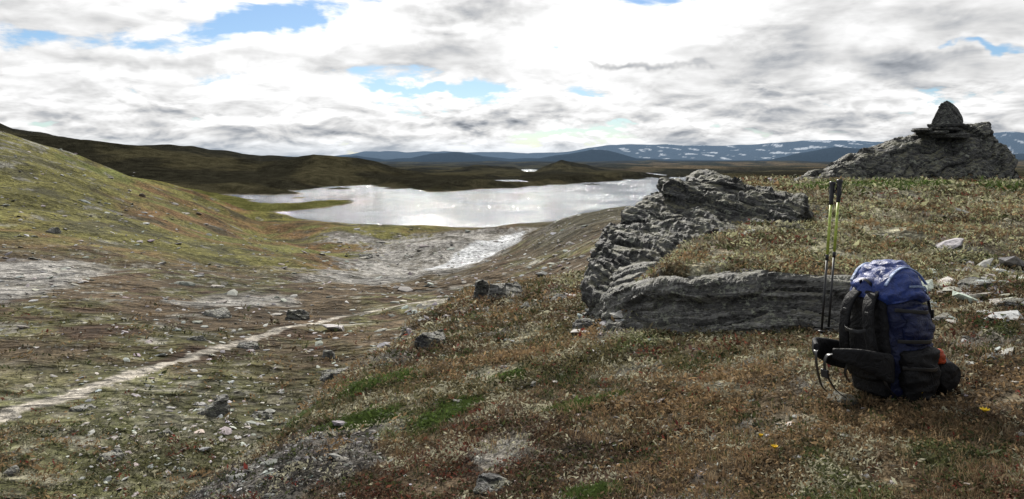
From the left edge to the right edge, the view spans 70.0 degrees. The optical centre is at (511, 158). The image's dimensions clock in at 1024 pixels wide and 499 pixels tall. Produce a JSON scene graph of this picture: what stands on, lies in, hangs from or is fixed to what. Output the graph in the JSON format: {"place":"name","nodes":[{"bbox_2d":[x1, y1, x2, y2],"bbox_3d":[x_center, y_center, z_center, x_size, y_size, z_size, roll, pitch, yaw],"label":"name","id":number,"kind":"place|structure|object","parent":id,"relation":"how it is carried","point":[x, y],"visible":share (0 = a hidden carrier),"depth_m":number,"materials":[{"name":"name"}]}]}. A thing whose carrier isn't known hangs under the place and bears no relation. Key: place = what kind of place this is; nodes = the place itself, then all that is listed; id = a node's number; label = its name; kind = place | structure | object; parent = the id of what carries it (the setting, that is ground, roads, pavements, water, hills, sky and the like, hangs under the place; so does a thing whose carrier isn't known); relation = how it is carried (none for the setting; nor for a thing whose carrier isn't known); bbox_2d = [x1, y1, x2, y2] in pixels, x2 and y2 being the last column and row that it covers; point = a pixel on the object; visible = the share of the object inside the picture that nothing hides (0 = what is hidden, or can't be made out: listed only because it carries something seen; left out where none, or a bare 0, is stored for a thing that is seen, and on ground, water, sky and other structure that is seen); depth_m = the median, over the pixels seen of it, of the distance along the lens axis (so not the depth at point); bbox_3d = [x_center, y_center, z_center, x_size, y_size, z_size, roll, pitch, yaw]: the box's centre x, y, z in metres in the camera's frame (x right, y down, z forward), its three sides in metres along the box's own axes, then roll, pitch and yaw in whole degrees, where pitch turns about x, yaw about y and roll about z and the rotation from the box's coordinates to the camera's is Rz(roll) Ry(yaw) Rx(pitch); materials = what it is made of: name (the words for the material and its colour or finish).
{"place":"outdoors","nodes":[
{"label":"outdoors","id":0,"kind":"place"},
{"bbox_2d":[232,169,685,227],"bbox_3d":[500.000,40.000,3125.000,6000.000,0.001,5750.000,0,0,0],"label":"lake","id":1,"kind":"structure","parent":0,"point":[483,208],"depth_m":658.53,"materials":[{"name":"grey liquid"}]},
{"bbox_2d":[0,123,1023,498],"bbox_3d":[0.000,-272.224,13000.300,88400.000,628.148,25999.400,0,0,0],"label":"ground","id":2,"kind":"structure","parent":0,"point":[206,183],"depth_m":60.35,"materials":[{"name":"green plant"}]},
{"bbox_2d":[1,465,19,476],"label":"boulder","id":3,"kind":"object","parent":2,"relation":"on","point":[9,471],"visible":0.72,"depth_m":13.63,"materials":[{"name":"grey stone"}]},
{"bbox_2d":[46,227,60,233],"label":"boulder","id":4,"kind":"object","parent":2,"relation":"on","point":[55,230],"visible":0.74,"depth_m":124.25,"materials":[{"name":"grey stone"}]},
{"bbox_2d":[69,404,95,411],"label":"boulder","id":5,"kind":"object","parent":2,"relation":"on","point":[74,409],"visible":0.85,"depth_m":18.29,"materials":[{"name":"grey stone"}]},
{"bbox_2d":[96,448,124,462],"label":"boulder","id":6,"kind":"object","parent":2,"relation":"on","point":[116,452],"visible":0.72,"depth_m":14.85,"materials":[{"name":"grey stone"}]},
{"bbox_2d":[158,428,172,436],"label":"boulder","id":7,"kind":"object","parent":2,"relation":"on","point":[167,431],"visible":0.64,"depth_m":16.78,"materials":[{"name":"grey stone"}]},
{"bbox_2d":[186,335,205,340],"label":"boulder","id":8,"kind":"object","parent":2,"relation":"on","point":[198,338],"visible":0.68,"depth_m":30.44,"materials":[{"name":"grey stone"}]},
{"bbox_2d":[197,394,230,416],"bbox_3d":[-7.835,6.590,19.271,0.907,0.624,0.898,0,0,39],"label":"boulder","id":9,"kind":"object","parent":2,"relation":"on","point":[219,405],"visible":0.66,"depth_m":19.08,"materials":[{"name":"grey stone"}]},
{"bbox_2d":[202,307,231,318],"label":"boulder","id":10,"kind":"object","parent":2,"relation":"on","point":[222,313],"visible":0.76,"depth_m":39.37,"materials":[{"name":"grey stone"}]},
{"bbox_2d":[236,342,259,349],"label":"boulder","id":11,"kind":"object","parent":2,"relation":"on","point":[248,345],"visible":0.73,"depth_m":30.44,"materials":[{"name":"grey stone"}]},
{"bbox_2d":[250,411,273,419],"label":"boulder","id":12,"kind":"object","parent":2,"relation":"on","point":[265,415],"visible":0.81,"depth_m":19.33,"materials":[{"name":"grey stone"}]},
{"bbox_2d":[285,309,309,319],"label":"boulder","id":13,"kind":"object","parent":2,"relation":"on","point":[300,314],"visible":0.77,"depth_m":40.76,"materials":[{"name":"grey stone"}]},
{"bbox_2d":[322,350,334,358],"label":"boulder","id":14,"kind":"object","parent":2,"relation":"on","point":[327,353],"visible":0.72,"depth_m":28.34,"materials":[{"name":"grey stone"}]},
{"bbox_2d":[319,366,348,381],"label":"boulder","id":15,"kind":"object","parent":2,"relation":"on","point":[326,375],"visible":0.5,"depth_m":24.85,"materials":[{"name":"grey stone"}]},
{"bbox_2d":[359,253,372,258],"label":"boulder","id":16,"kind":"object","parent":2,"relation":"on","point":[368,255],"visible":0.87,"depth_m":226.77,"materials":[{"name":"grey stone"}]},
{"bbox_2d":[413,329,446,350],"bbox_3d":[-0.968,2.240,8.928,0.466,0.263,0.475,0,0,0],"label":"boulder","id":17,"kind":"object","parent":2,"relation":"on","point":[424,339],"visible":0.5,"depth_m":8.84,"materials":[{"name":"grey stone"}]},
{"bbox_2d":[473,279,488,298],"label":"boulder","id":18,"kind":"object","parent":2,"relation":"on","point":[482,287],"visible":0.5,"depth_m":13.23,"materials":[{"name":"grey stone"}]},
{"bbox_2d":[473,473,513,496],"bbox_3d":[-0.075,1.686,3.786,0.245,0.083,0.247,0,0,0],"label":"boulder","id":19,"kind":"object","parent":2,"relation":"on","point":[484,481],"visible":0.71,"depth_m":3.75,"materials":[{"name":"grey stone"}]},
{"bbox_2d":[487,281,523,301],"bbox_3d":[-0.089,2.262,12.310,0.699,0.332,0.661,0,0,0],"label":"boulder","id":20,"kind":"object","parent":2,"relation":"on","point":[497,289],"visible":0.54,"depth_m":12.19,"materials":[{"name":"grey stone"}]},
{"bbox_2d":[0,146,1023,498],"bbox_3d":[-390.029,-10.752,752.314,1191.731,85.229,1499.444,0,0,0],"label":"scattered stones","id":21,"kind":"object","parent":2,"relation":"on","point":[1008,262],"visible":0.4,"depth_m":17.04,"materials":[{"name":"grey stone"}]},
{"bbox_2d":[0,174,1023,498],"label":"heath vegetation","id":22,"kind":"object","parent":2,"relation":"on","point":[528,482],"visible":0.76,"depth_m":5.45,"materials":[{"name":"brown plant"}]},
{"bbox_2d":[521,302,529,311],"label":"boulder","id":23,"kind":"object","parent":2,"relation":"on","point":[525,304],"visible":0.34,"depth_m":10.64,"materials":[{"name":"grey stone"}]},
{"bbox_2d":[530,381,539,386],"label":"boulder","id":24,"kind":"object","parent":2,"relation":"on","point":[532,383],"visible":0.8,"depth_m":5.98,"materials":[{"name":"grey stone"}]},
{"bbox_2d":[551,293,566,300],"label":"boulder","id":25,"kind":"object","parent":2,"relation":"on","point":[556,296],"visible":0.2,"depth_m":11.07,"materials":[{"name":"grey stone"}]},
{"bbox_2d":[572,318,595,329],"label":"boulder","id":26,"kind":"object","parent":2,"relation":"on","point":[579,323],"visible":0.47,"depth_m":8.16,"materials":[{"name":"grey stone"}]},
{"bbox_2d":[190,176,1023,498],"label":"dry grass","id":27,"kind":"structure","parent":2,"relation":"on","point":[742,434],"depth_m":4.38,"materials":[{"name":"brown plant"}]},
{"bbox_2d":[597,321,626,332],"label":"boulder","id":28,"kind":"object","parent":2,"relation":"on","point":[614,325],"visible":0.42,"depth_m":7.51,"materials":[{"name":"grey stone"}]},
{"bbox_2d":[276,180,1023,498],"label":"green grass","id":29,"kind":"structure","parent":2,"relation":"on","point":[366,418],"depth_m":5.49,"materials":[{"name":"green plant"}]},
{"bbox_2d":[579,169,813,310],"bbox_3d":[2.595,1.634,11.175,3.541,2.920,5.730,0,0,0],"label":"rock outcrop","id":30,"kind":"object","parent":2,"relation":"on","point":[665,219],"visible":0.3,"depth_m":10.02,"materials":[{"name":"grey stone"}]},
{"bbox_2d":[582,261,851,334],"bbox_3d":[2.033,1.476,7.559,3.543,0.883,1.695,0,0,42],"label":"rock ledge","id":31,"kind":"object","parent":2,"relation":"on","point":[749,300],"visible":0.66,"depth_m":6.79,"materials":[{"name":"grey stone"}]},
{"bbox_2d":[818,181,841,334],"bbox_3d":[2.641,0.846,6.073,0.115,1.326,0.064,0,-13,41],"label":"trekking pole","id":32,"kind":"object","parent":2,"relation":"on","point":[832,184],"visible":0.97,"depth_m":6.11,"materials":[{"name":"metal"}]},
{"bbox_2d":[824,179,842,334],"bbox_3d":[2.699,0.834,6.191,0.115,1.338,0.064,0,-14,40],"label":"trekking pole","id":33,"kind":"object","parent":2,"relation":"on","point":[838,200],"visible":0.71,"depth_m":6.19,"materials":[{"name":"metal"}]},
{"bbox_2d":[825,391,858,405],"bbox_3d":[1.821,1.327,4.035,0.194,0.044,0.212,0,0,0],"label":"boulder","id":34,"kind":"object","parent":2,"relation":"on","point":[845,399],"visible":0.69,"depth_m":3.99,"materials":[{"name":"grey stone"}]},
{"bbox_2d":[812,259,960,402],"bbox_3d":[2.043,0.960,4.082,0.835,0.773,0.517,-1,-2,-20],"label":"backpack","id":35,"kind":"object","parent":2,"relation":"on","point":[882,346],"visible":0.98,"depth_m":3.95,"materials":[{"name":"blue fabric"}]},
{"bbox_2d":[794,121,1021,180],"bbox_3d":[8.902,0.130,17.310,5.550,1.987,3.441,0,0,0],"label":"boulder","id":36,"kind":"object","parent":2,"relation":"on","point":[981,150],"visible":0.45,"depth_m":16.41,"materials":[{"name":"grey stone"}]},
{"bbox_2d":[911,101,969,138],"bbox_3d":[9.828,-0.884,16.776,1.357,0.909,0.898,0,0,0],"label":"cairn","id":37,"kind":"object","parent":36,"relation":"on","point":[948,117],"visible":0.94,"depth_m":16.74,"materials":[{"name":"grey stone"}]},
{"bbox_2d":[932,312,950,322],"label":"boulder","id":38,"kind":"object","parent":2,"relation":"on","point":[942,315],"visible":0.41,"depth_m":5.65,"materials":[{"name":"grey stone"}]},
{"bbox_2d":[957,277,995,289],"bbox_3d":[4.184,1.127,6.540,0.317,0.100,0.331,0,0,0],"label":"boulder","id":39,"kind":"object","parent":2,"relation":"on","point":[968,281],"visible":0.64,"depth_m":6.53,"materials":[{"name":"grey stone"}]},
{"bbox_2d":[980,407,988,416],"bbox_3d":[2.299,1.248,3.555,0.050,0.062,0.051,0,0,0],"label":"yellow flower","id":40,"kind":"object","parent":2,"relation":"on","point":[985,410],"visible":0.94,"depth_m":3.56,"materials":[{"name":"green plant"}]},
{"bbox_2d":[980,352,1004,361],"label":"boulder","id":41,"kind":"object","parent":2,"relation":"on","point":[994,357],"visible":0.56,"depth_m":4.36,"materials":[{"name":"grey stone"}]},
{"bbox_2d":[994,298,1023,309],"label":"boulder","id":42,"kind":"object","parent":2,"relation":"on","point":[1010,301],"visible":0.62,"depth_m":5.73,"materials":[{"name":"grey stone"}]},
{"bbox_2d":[0,0,1023,156],"label":"sky","id":43,"kind":"structure","parent":0,"point":[294,78],"materials":[{"name":"white"}]}
]}

